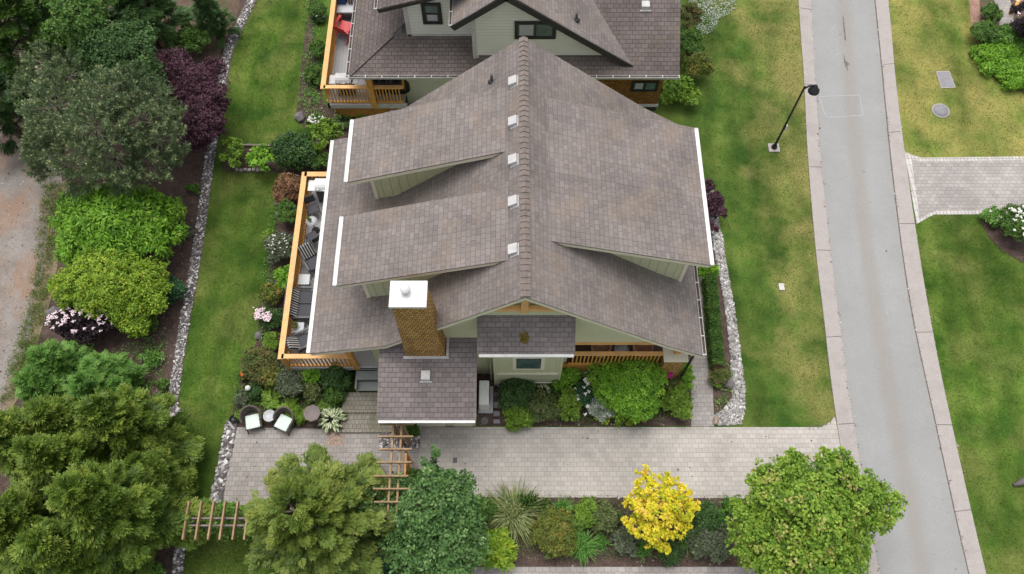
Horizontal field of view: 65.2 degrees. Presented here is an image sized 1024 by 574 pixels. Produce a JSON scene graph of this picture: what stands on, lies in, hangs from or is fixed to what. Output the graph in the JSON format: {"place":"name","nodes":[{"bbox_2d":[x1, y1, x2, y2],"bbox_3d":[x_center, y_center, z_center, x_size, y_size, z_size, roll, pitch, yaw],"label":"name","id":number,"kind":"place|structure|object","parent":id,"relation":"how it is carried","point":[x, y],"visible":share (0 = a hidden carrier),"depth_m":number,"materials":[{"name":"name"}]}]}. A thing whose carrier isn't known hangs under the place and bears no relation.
{"place":"outdoors","nodes":[
{"label":"outdoors","id":0,"kind":"place"},
{"bbox_2d":[223,427,383,504],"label":"patio","id":1,"kind":"structure","parent":0,"point":[266,450],"depth_m":27.18,"materials":[{"name":"grey stone"}]},
{"bbox_2d":[5,0,1023,573],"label":"ground","id":2,"kind":"structure","parent":0,"point":[989,456],"depth_m":29.34,"materials":[{"name":"green plant"}]},
{"bbox_2d":[0,125,61,410],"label":"gravel lane","id":3,"kind":"structure","parent":2,"relation":"on","point":[21,256],"depth_m":30.50,"materials":[{"name":"beige gravel"}]},
{"bbox_2d":[0,177,70,410],"bbox_3d":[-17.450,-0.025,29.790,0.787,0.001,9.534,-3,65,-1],"label":"lane verge","id":4,"kind":"structure","parent":2,"relation":"on","point":[38,327],"depth_m":29.86,"materials":[{"name":"green plant"}]},
{"bbox_2d":[0,0,246,573],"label":"bark bed","id":5,"kind":"object","parent":2,"relation":"on","point":[190,171],"visible":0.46,"depth_m":30.06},
{"bbox_2d":[0,403,51,484],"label":"cypress tree","id":6,"kind":"object","parent":5,"relation":"on","point":[11,422],"visible":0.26,"depth_m":23.21,"materials":[{"name":"green plant"}]},
{"bbox_2d":[0,72,53,156],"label":"spruce tree","id":7,"kind":"object","parent":5,"relation":"on","point":[10,126],"visible":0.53,"depth_m":30.75,"materials":[{"name":"green plant"}]},
{"bbox_2d":[0,479,61,573],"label":"cypress tree","id":8,"kind":"object","parent":5,"relation":"on","point":[22,509],"visible":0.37,"depth_m":21.91,"materials":[{"name":"green plant"}]},
{"bbox_2d":[8,364,77,402],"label":"feathery conifer","id":9,"kind":"object","parent":5,"relation":"on","point":[31,381],"visible":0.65,"depth_m":25.96,"materials":[{"name":"green plant"}]},
{"bbox_2d":[0,0,90,127],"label":"cedar tree","id":10,"kind":"object","parent":5,"relation":"on","point":[22,13],"visible":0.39,"depth_m":30.13,"materials":[{"name":"green plant"}]},
{"bbox_2d":[20,393,86,436],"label":"cypress tree","id":11,"kind":"object","parent":5,"relation":"on","point":[48,414],"visible":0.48,"depth_m":23.63,"materials":[{"name":"green plant"}]},
{"bbox_2d":[24,338,93,394],"bbox_3d":[-15.337,2.658,27.153,2.530,2.735,2.550,0,65,0],"label":"feathery conifer","id":12,"kind":"object","parent":5,"relation":"on","point":[54,356],"visible":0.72,"depth_m":26.71,"materials":[{"name":"green plant"}]},
{"bbox_2d":[9,429,123,515],"bbox_3d":[-12.997,5.601,23.833,3.364,6.266,3.645,-30,69,-13],"label":"cypress tree","id":13,"kind":"object","parent":5,"relation":"on","point":[41,459],"visible":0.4,"depth_m":22.03,"materials":[{"name":"green plant"}]},
{"bbox_2d":[38,0,118,53],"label":"broadleaf tree","id":14,"kind":"object","parent":5,"relation":"on","point":[71,27],"visible":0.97,"depth_m":27.47,"materials":[{"name":"green plant"}]},
{"bbox_2d":[44,305,117,345],"bbox_3d":[-15.067,1.324,28.254,2.590,1.680,1.555,0,65,0],"label":"elder shrub","id":15,"kind":"object","parent":5,"relation":"on","point":[76,328],"visible":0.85,"depth_m":27.94,"materials":[{"name":"purple plant"}]},
{"bbox_2d":[6,516,157,573],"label":"cypress tree","id":16,"kind":"object","parent":5,"relation":"on","point":[45,546],"visible":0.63,"depth_m":21.42,"materials":[{"name":"green plant"}]},
{"bbox_2d":[4,38,190,200],"bbox_3d":[-14.814,-5.343,28.890,7.728,6.148,5.181,20,67,9],"label":"broadleaf tree","id":17,"kind":"object","parent":5,"relation":"on","point":[82,111],"visible":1,"depth_m":27.42,"materials":[{"name":"green plant"}]},
{"bbox_2d":[64,362,137,403],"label":"feathery conifer","id":18,"kind":"object","parent":5,"relation":"on","point":[86,382],"visible":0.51,"depth_m":25.56,"materials":[{"name":"green plant"}]},
{"bbox_2d":[45,245,173,338],"bbox_3d":[-14.182,-0.161,28.284,4.722,3.138,3.048,20,67,9],"label":"golden shrub","id":19,"kind":"object","parent":5,"relation":"on","point":[144,287],"visible":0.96,"depth_m":27.58,"materials":[{"name":"green plant"}]},
{"bbox_2d":[77,349,148,389],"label":"feathery conifer","id":20,"kind":"object","parent":5,"relation":"on","point":[95,360],"visible":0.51,"depth_m":27.05,"materials":[{"name":"green plant"}]},
{"bbox_2d":[46,181,189,266],"bbox_3d":[-14.464,-2.134,29.022,5.399,3.465,3.762,0,65,0],"label":"laurel bush","id":21,"kind":"object","parent":5,"relation":"on","point":[101,216],"visible":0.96,"depth_m":28.36,"materials":[{"name":"green plant"}]},
{"bbox_2d":[72,15,169,96],"bbox_3d":[-14.277,-8.476,30.460,3.000,6.331,5.752,-15,66,-7],"label":"broadleaf tree","id":22,"kind":"object","parent":5,"relation":"on","point":[119,43],"visible":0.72,"depth_m":27.83,"materials":[{"name":"green plant"}]},
{"bbox_2d":[39,456,216,573],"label":"cypress tree","id":23,"kind":"object","parent":5,"relation":"on","point":[123,522],"visible":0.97,"depth_m":22.52,"materials":[{"name":"green plant"}]},
{"bbox_2d":[72,381,205,465],"bbox_3d":[-12.036,4.361,24.909,3.434,5.364,3.346,-23,67,-10],"label":"cypress tree","id":24,"kind":"object","parent":5,"relation":"on","point":[124,419],"visible":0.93,"depth_m":24.42,"materials":[{"name":"green plant"}]},
{"bbox_2d":[103,0,192,62],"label":"cedar tree","id":25,"kind":"object","parent":5,"relation":"on","point":[157,12],"visible":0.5,"depth_m":32.48,"materials":[{"name":"green plant"}]},
{"bbox_2d":[121,446,199,509],"bbox_3d":[-11.113,5.768,24.930,1.924,4.136,2.169,-37,70,-16],"label":"cypress tree","id":26,"kind":"object","parent":5,"relation":"on","point":[183,475],"visible":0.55,"depth_m":24.93,"materials":[{"name":"green plant"}]},
{"bbox_2d":[153,45,231,153],"bbox_3d":[-12.380,-7.456,31.658,2.815,3.196,5.091,-17,66,-8],"label":"purple maple","id":27,"kind":"object","parent":5,"relation":"on","point":[199,93],"visible":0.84,"depth_m":30.54,"materials":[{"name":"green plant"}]},
{"bbox_2d":[161,0,238,61],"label":"soil patch","id":28,"kind":"object","parent":5,"relation":"on","point":[211,49],"visible":0.14,"depth_m":34.97,"materials":[{"name":"brown soil"}]},
{"bbox_2d":[174,23,212,53],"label":"shrub","id":29,"kind":"object","parent":28,"relation":"on","point":[192,37],"visible":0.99,"depth_m":33.59,"materials":[{"name":"green plant"}]},
{"bbox_2d":[188,0,241,50],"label":"spruce tree","id":30,"kind":"object","parent":28,"relation":"on","point":[207,17],"visible":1,"depth_m":33.39,"materials":[{"name":"green plant"}]},
{"bbox_2d":[107,0,739,412],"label":"ground cover","id":31,"kind":"object","parent":5,"relation":"on","point":[311,92],"visible":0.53,"depth_m":30.00,"materials":[{"name":"green plant"}]},
{"bbox_2d":[168,0,256,573],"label":"river stone border","id":32,"kind":"object","parent":2,"relation":"on","point":[178,557],"visible":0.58,"depth_m":30.15,"materials":[{"name":"grey gravel"}]},
{"bbox_2d":[180,521,254,573],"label":"grass","id":33,"kind":"structure","parent":2,"relation":"on","point":[219,551],"depth_m":25.74,"materials":[{"name":"green plant"}]},
{"bbox_2d":[181,501,256,539],"bbox_3d":[-8.000,7.463,24.948,4.200,2.470,1.114,0,65,0],"label":"pergola","id":34,"kind":"object","parent":2,"relation":"on","point":[210,525],"visible":0.56,"depth_m":23.92,"materials":[{"name":"brown wood"}]},
{"bbox_2d":[204,498,253,544],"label":"climbing vine","id":35,"kind":"object","parent":34,"relation":"attached to","point":[233,505],"visible":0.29,"depth_m":24.55,"materials":[{"name":"green plant"}]},
{"bbox_2d":[215,460,226,504],"bbox_3d":[-9.673,5.942,27.007,0.401,0.001,2.817,3,65,1],"label":"stone bed","id":36,"kind":"object","parent":2,"relation":"on","point":[223,487],"visible":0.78,"depth_m":26.65,"materials":[{"name":"grey stone"}]},
{"bbox_2d":[210,420,236,502],"bbox_3d":[-9.726,5.883,27.000,0.495,0.142,2.835,3,65,1],"label":"patio stone edge","id":37,"kind":"object","parent":36,"relation":"on","point":[225,453],"visible":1,"depth_m":26.98,"materials":[{"name":"grey stone"}]},
{"bbox_2d":[174,0,320,497],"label":"grass","id":38,"kind":"structure","parent":2,"relation":"on","point":[242,213],"depth_m":31.04,"materials":[{"name":"green plant"}]},
{"bbox_2d":[222,144,320,172],"bbox_3d":[-9.704,-5.172,32.200,4.145,0.001,1.382,0,65,0],"label":"garden plot","id":39,"kind":"object","parent":2,"relation":"on","point":[232,169],"visible":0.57,"depth_m":32.04,"materials":[{"name":"brown soil"}]},
{"bbox_2d":[269,129,319,170],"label":"shrub","id":40,"kind":"object","parent":39,"relation":"on","point":[288,149],"visible":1,"depth_m":31.03,"materials":[{"name":"green plant"}]},
{"bbox_2d":[232,1,349,430],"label":"deck bed","id":41,"kind":"object","parent":2,"relation":"on","point":[288,228],"visible":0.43,"depth_m":30.91,"materials":[{"name":"brown soil"}]},
{"bbox_2d":[239,345,279,382],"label":"shrub","id":42,"kind":"object","parent":41,"relation":"on","point":[262,356],"visible":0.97,"depth_m":27.49,"materials":[{"name":"green plant"}]},
{"bbox_2d":[262,230,293,264],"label":"shrub","id":43,"kind":"object","parent":41,"relation":"on","point":[278,246],"visible":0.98,"depth_m":29.66,"materials":[{"name":"green plant"}]},
{"bbox_2d":[270,172,300,203],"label":"shrub","id":44,"kind":"object","parent":41,"relation":"on","point":[287,185],"visible":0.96,"depth_m":30.53,"materials":[{"name":"brown plant"}]},
{"bbox_2d":[272,364,305,398],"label":"shrub","id":45,"kind":"object","parent":41,"relation":"on","point":[289,385],"visible":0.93,"depth_m":27.35,"materials":[{"name":"green plant"}]},
{"bbox_2d":[304,117,343,151],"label":"shrub","id":46,"kind":"object","parent":41,"relation":"on","point":[326,129],"visible":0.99,"depth_m":31.37,"materials":[{"name":"green plant"}]},
{"bbox_2d":[319,361,352,391],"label":"shrub","id":47,"kind":"object","parent":41,"relation":"on","point":[338,377],"visible":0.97,"depth_m":27.35,"materials":[{"name":"green plant"}]},
{"bbox_2d":[342,392,377,412],"bbox_3d":[-4.959,4.037,27.799,1.818,0.200,0.720,0,65,0],"label":"entry landing","id":48,"kind":"object","parent":2,"relation":"on","point":[360,402],"visible":0.5,"depth_m":27.70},
{"bbox_2d":[340,413,391,432],"bbox_3d":[-4.954,4.687,27.550,1.868,0.100,0.669,0,65,0],"label":"entry step","id":49,"kind":"object","parent":2,"relation":"on","point":[360,423],"visible":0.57,"depth_m":27.46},
{"bbox_2d":[384,448,418,474],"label":"entry walk","id":50,"kind":"structure","parent":2,"relation":"on","point":[414,454],"depth_m":27.06,"materials":[{"name":"grey stone"}]},
{"bbox_2d":[373,423,413,523],"bbox_3d":[-3.646,6.064,25.604,1.140,2.465,3.250,0,65,0],"label":"pergola","id":51,"kind":"object","parent":50,"relation":"on","point":[398,435],"visible":0.67,"depth_m":24.73,"materials":[{"name":"brown wood"}]},
{"bbox_2d":[384,477,418,573],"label":"bed","id":52,"kind":"object","parent":2,"relation":"on","point":[406,566],"depth_m":25.62,"materials":[{"name":"brown soil"}]},
{"bbox_2d":[241,442,402,573],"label":"cypress tree","id":53,"kind":"object","parent":52,"relation":"on","point":[307,519],"visible":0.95,"depth_m":23.06,"materials":[{"name":"green plant"}]},
{"bbox_2d":[351,471,422,526],"bbox_3d":[-3.936,6.778,25.195,2.388,2.605,2.137,0,65,0],"label":"climbing vine","id":54,"kind":"object","parent":52,"relation":"on","point":[403,482],"visible":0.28,"depth_m":24.55,"materials":[{"name":"teal plant"}]},
{"bbox_2d":[154,23,735,566],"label":"bark chips","id":55,"kind":"object","parent":2,"relation":"on","point":[480,421],"visible":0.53,"depth_m":27.58,"materials":[{"name":"brown soil"}]},
{"bbox_2d":[0,2,986,570],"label":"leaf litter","id":56,"kind":"object","parent":2,"relation":"on","point":[712,432],"visible":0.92,"depth_m":29.39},
{"bbox_2d":[278,36,713,426],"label":"house","id":57,"kind":"structure","parent":2,"relation":"on","point":[523,207],"depth_m":24.58,"materials":[{"name":"grey paint"}]},
{"bbox_2d":[282,283,313,320],"bbox_3d":[-7.391,0.578,27.887,0.883,0.915,1.210,0,65,0],"label":"patio loveseat","id":58,"kind":"object","parent":57,"relation":"on","point":[300,305],"visible":0.8,"depth_m":27.81,"materials":[{"name":"grey fabric"}]},
{"bbox_2d":[320,0,680,116],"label":"house","id":59,"kind":"structure","parent":2,"relation":"on","point":[629,49],"depth_m":30.24,"materials":[{"name":"grey"}]},
{"bbox_2d":[514,21,555,38],"bbox_3d":[0.846,-9.300,28.990,1.508,0.877,0.040,0,65,0],"label":"window","id":60,"kind":"structure","parent":59,"relation":"in","point":[529,29],"depth_m":29.00,"materials":[{"name":"glass"}]},
{"bbox_2d":[419,497,736,566],"bbox_3d":[2.038,7.958,26.076,10.872,0.001,2.196,0,65,0],"label":"verge bed","id":61,"kind":"object","parent":2,"relation":"on","point":[600,562],"visible":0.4,"depth_m":25.73,"materials":[{"name":"brown soil"}]},
{"bbox_2d":[377,443,492,573],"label":"laurel tree","id":62,"kind":"object","parent":61,"relation":"on","point":[434,537],"visible":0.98,"depth_m":23.14,"materials":[{"name":"teal plant"}]},
{"bbox_2d":[472,527,517,572],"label":"rhododendron","id":63,"kind":"object","parent":61,"relation":"on","point":[502,545],"visible":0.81,"depth_m":25.07,"materials":[{"name":"green plant"}]},
{"bbox_2d":[482,474,549,553],"bbox_3d":[0.054,7.389,25.934,2.834,0.750,2.771,-26,68,-11],"label":"weeping plant","id":64,"kind":"object","parent":61,"relation":"on","point":[511,514],"visible":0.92,"depth_m":25.77,"materials":[{"name":"green plant"}]},
{"bbox_2d":[528,505,577,558],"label":"shrub","id":65,"kind":"object","parent":61,"relation":"on","point":[553,532],"visible":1,"depth_m":25.36,"materials":[{"name":"green plant"}]},
{"bbox_2d":[571,495,598,527],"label":"shrub","id":66,"kind":"object","parent":61,"relation":"on","point":[585,509],"visible":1,"depth_m":25.62,"materials":[{"name":"green plant"}]},
{"bbox_2d":[570,529,604,568],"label":"daylily","id":67,"kind":"object","parent":61,"relation":"on","point":[585,546],"visible":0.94,"depth_m":25.52,"materials":[{"name":"green plant"}]},
{"bbox_2d":[477,493,733,564],"bbox_3d":[2.995,7.803,25.989,8.790,0.273,2.563,0,65,0],"label":"ground cover","id":68,"kind":"object","parent":61,"relation":"on","point":[524,548],"visible":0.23,"depth_m":25.86,"materials":[{"name":"green plant"}]},
{"bbox_2d":[590,498,623,533],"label":"shrub","id":69,"kind":"object","parent":61,"relation":"on","point":[608,514],"visible":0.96,"depth_m":25.65,"materials":[{"name":"green plant"}]},
{"bbox_2d":[610,525,640,557],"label":"shrub","id":70,"kind":"object","parent":61,"relation":"on","point":[625,541],"visible":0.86,"depth_m":25.49,"materials":[{"name":"green plant"}]},
{"bbox_2d":[620,464,700,554],"bbox_3d":[4.446,7.021,25.024,2.427,2.934,2.205,35,70,15],"label":"golden maple","id":71,"kind":"object","parent":61,"relation":"on","point":[670,499],"visible":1,"depth_m":24.23,"materials":[{"name":"yellow plant"}]},
{"bbox_2d":[686,499,725,537],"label":"shrub","id":72,"kind":"object","parent":61,"relation":"on","point":[706,516],"visible":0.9,"depth_m":25.56,"materials":[{"name":"green plant"}]},
{"bbox_2d":[684,523,730,564],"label":"shrub","id":73,"kind":"object","parent":61,"relation":"on","point":[712,546],"visible":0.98,"depth_m":25.29,"materials":[{"name":"green plant"}]},
{"bbox_2d":[477,355,690,425],"bbox_3d":[2.603,3.605,28.104,7.724,0.001,2.598,0,65,0],"label":"front bed","id":74,"kind":"object","parent":2,"relation":"on","point":[668,422],"visible":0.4,"depth_m":27.65,"materials":[{"name":"brown soil"}]},
{"bbox_2d":[230,371,695,425],"bbox_3d":[-1.745,3.726,27.884,16.444,0.283,2.432,0,65,0],"label":"ground cover","id":75,"kind":"object","parent":74,"relation":"on","point":[585,417],"visible":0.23,"depth_m":27.78,"materials":[{"name":"green plant"}]},
{"bbox_2d":[496,377,536,411],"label":"azalea","id":76,"kind":"object","parent":74,"relation":"on","point":[511,391],"visible":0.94,"depth_m":27.23,"materials":[{"name":"green plant"}]},
{"bbox_2d":[501,403,533,432],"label":"shrub","id":77,"kind":"object","parent":74,"relation":"on","point":[523,418],"visible":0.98,"depth_m":27.12,"materials":[{"name":"green plant"}]},
{"bbox_2d":[526,388,564,422],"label":"shrub","id":78,"kind":"object","parent":74,"relation":"on","point":[543,404],"visible":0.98,"depth_m":27.15,"materials":[{"name":"green plant"}]},
{"bbox_2d":[556,385,582,422],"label":"shrub","id":79,"kind":"object","parent":74,"relation":"on","point":[569,404],"visible":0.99,"depth_m":27.10,"materials":[{"name":"green plant"}]},
{"bbox_2d":[584,356,668,424],"bbox_3d":[3.902,3.325,27.153,3.004,1.995,2.826,0,65,0],"label":"shrub","id":80,"kind":"object","parent":74,"relation":"on","point":[628,387],"visible":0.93,"depth_m":26.60,"materials":[{"name":"green plant"}]},
{"bbox_2d":[660,381,693,420],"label":"shrub","id":81,"kind":"object","parent":74,"relation":"on","point":[677,399],"visible":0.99,"depth_m":27.10,"materials":[{"name":"green plant"}]},
{"bbox_2d":[798,0,878,573],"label":"kerb","id":82,"kind":"structure","parent":2,"relation":"on","point":[841,401],"depth_m":30.17,"materials":[{"name":"concrete"}]},
{"bbox_2d":[876,0,985,573],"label":"kerb","id":83,"kind":"structure","parent":2,"relation":"on","point":[929,356],"depth_m":29.45,"materials":[{"name":"concrete"}]},
{"bbox_2d":[918,213,1023,573],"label":"grass","id":84,"kind":"structure","parent":2,"relation":"on","point":[981,370],"depth_m":28.60,"materials":[{"name":"green plant"}]},
{"bbox_2d":[982,217,1023,262],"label":"bed","id":85,"kind":"object","parent":2,"relation":"on","point":[1010,245],"visible":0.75,"depth_m":30.59,"materials":[{"name":"brown soil"}]},
{"bbox_2d":[1000,203,1023,242],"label":"rose bush","id":86,"kind":"object","parent":85,"relation":"on","point":[1013,223],"visible":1,"depth_m":29.97,"materials":[{"name":"green plant"}]},
{"bbox_2d":[419,417,839,502],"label":"driveway","id":87,"kind":"structure","parent":0,"point":[606,460],"depth_m":27.13,"materials":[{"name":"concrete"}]},
{"bbox_2d":[472,567,856,573],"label":"second driveway","id":88,"kind":"structure","parent":0,"point":[626,570],"depth_m":25.56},
{"bbox_2d":[691,266,713,425],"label":"side path","id":89,"kind":"structure","parent":0,"point":[702,411],"depth_m":28.09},
{"bbox_2d":[651,0,859,567],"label":"lawn","id":90,"kind":"structure","parent":0,"point":[674,111],"depth_m":31.41,"materials":[{"name":"green plant"}]},
{"bbox_2d":[659,74,701,105],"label":"hydrangea","id":91,"kind":"object","parent":90,"relation":"on","point":[683,90],"visible":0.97,"depth_m":32.63,"materials":[{"name":"green plant"}]},
{"bbox_2d":[680,28,704,56],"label":"shrub","id":92,"kind":"object","parent":90,"relation":"on","point":[695,38],"visible":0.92,"depth_m":33.32,"materials":[{"name":"green plant"}]},
{"bbox_2d":[682,51,714,78],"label":"shrub","id":93,"kind":"object","parent":90,"relation":"on","point":[693,62],"visible":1,"depth_m":33.03,"materials":[{"name":"green plant"}]},
{"bbox_2d":[708,213,731,414],"bbox_3d":[7.471,0.472,29.567,0.861,0.001,9.365,2,65,1],"label":"hedge bed","id":94,"kind":"object","parent":90,"relation":"on","point":[717,394],"visible":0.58,"depth_m":28.69,"materials":[{"name":"brown soil"}]},
{"bbox_2d":[701,272,725,369],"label":"box hedge","id":95,"kind":"object","parent":94,"relation":"on","point":[713,323],"visible":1,"depth_m":28.50,"materials":[{"name":"green plant"}]},
{"bbox_2d":[704,178,727,231],"bbox_3d":[7.626,-3.156,30.696,1.210,1.043,2.440,0,65,0],"label":"purple barberry","id":96,"kind":"object","parent":94,"relation":"on","point":[716,201],"visible":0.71,"depth_m":30.39,"materials":[{"name":"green plant"}]},
{"bbox_2d":[712,234,743,424],"bbox_3d":[7.598,0.353,29.615,1.184,0.001,9.679,0,65,0],"label":"stone bed","id":97,"kind":"object","parent":90,"relation":"on","point":[729,344],"visible":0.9,"depth_m":28.61,"materials":[{"name":"grey gravel"}]},
{"bbox_2d":[706,189,746,425],"bbox_3d":[7.606,0.364,29.582,1.258,0.118,9.752,0,65,0],"label":"pale stone strip","id":98,"kind":"object","parent":97,"relation":"on","point":[732,410],"visible":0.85,"depth_m":28.78,"materials":[{"name":"grey gravel"}]},
{"bbox_2d":[723,445,909,573],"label":"maple tree","id":99,"kind":"object","parent":90,"relation":"on","point":[814,536],"visible":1,"depth_m":22.66,"materials":[{"name":"green plant"}]},
{"bbox_2d":[811,0,967,573],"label":"road","id":100,"kind":"structure","parent":0,"point":[897,439],"depth_m":29.53,"materials":[{"name":"grey asphalt"}]},
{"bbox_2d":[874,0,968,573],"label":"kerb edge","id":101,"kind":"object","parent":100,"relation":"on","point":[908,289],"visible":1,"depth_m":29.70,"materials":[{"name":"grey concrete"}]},
{"bbox_2d":[888,0,1023,159],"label":"lawn","id":102,"kind":"structure","parent":0,"point":[977,82],"depth_m":33.60,"materials":[{"name":"green plant"}]},
{"bbox_2d":[977,0,1023,88],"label":"corner bed","id":103,"kind":"object","parent":102,"relation":"on","point":[983,3],"depth_m":35.43,"materials":[{"name":"soil"}]},
{"bbox_2d":[969,17,1002,44],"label":"shrub","id":104,"kind":"object","parent":103,"relation":"on","point":[985,31],"visible":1,"depth_m":34.12,"materials":[{"name":"green plant"}]},
{"bbox_2d":[969,39,1023,81],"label":"ground cover","id":105,"kind":"object","parent":103,"relation":"on","point":[993,57],"visible":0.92,"depth_m":33.81,"materials":[{"name":"green plant"}]},
{"bbox_2d":[993,56,1023,91],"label":"ground cover","id":106,"kind":"object","parent":103,"relation":"on","point":[1014,81],"visible":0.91,"depth_m":33.43,"materials":[{"name":"green plant"}]},
{"bbox_2d":[911,159,1023,218],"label":"neighbour driveway","id":107,"kind":"structure","parent":0,"point":[961,185],"depth_m":31.68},
{"bbox_2d":[905,152,1023,223],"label":"driveway edge","id":108,"kind":"object","parent":107,"relation":"on","point":[911,178],"visible":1,"depth_m":32.11,"materials":[{"name":"grey concrete"}]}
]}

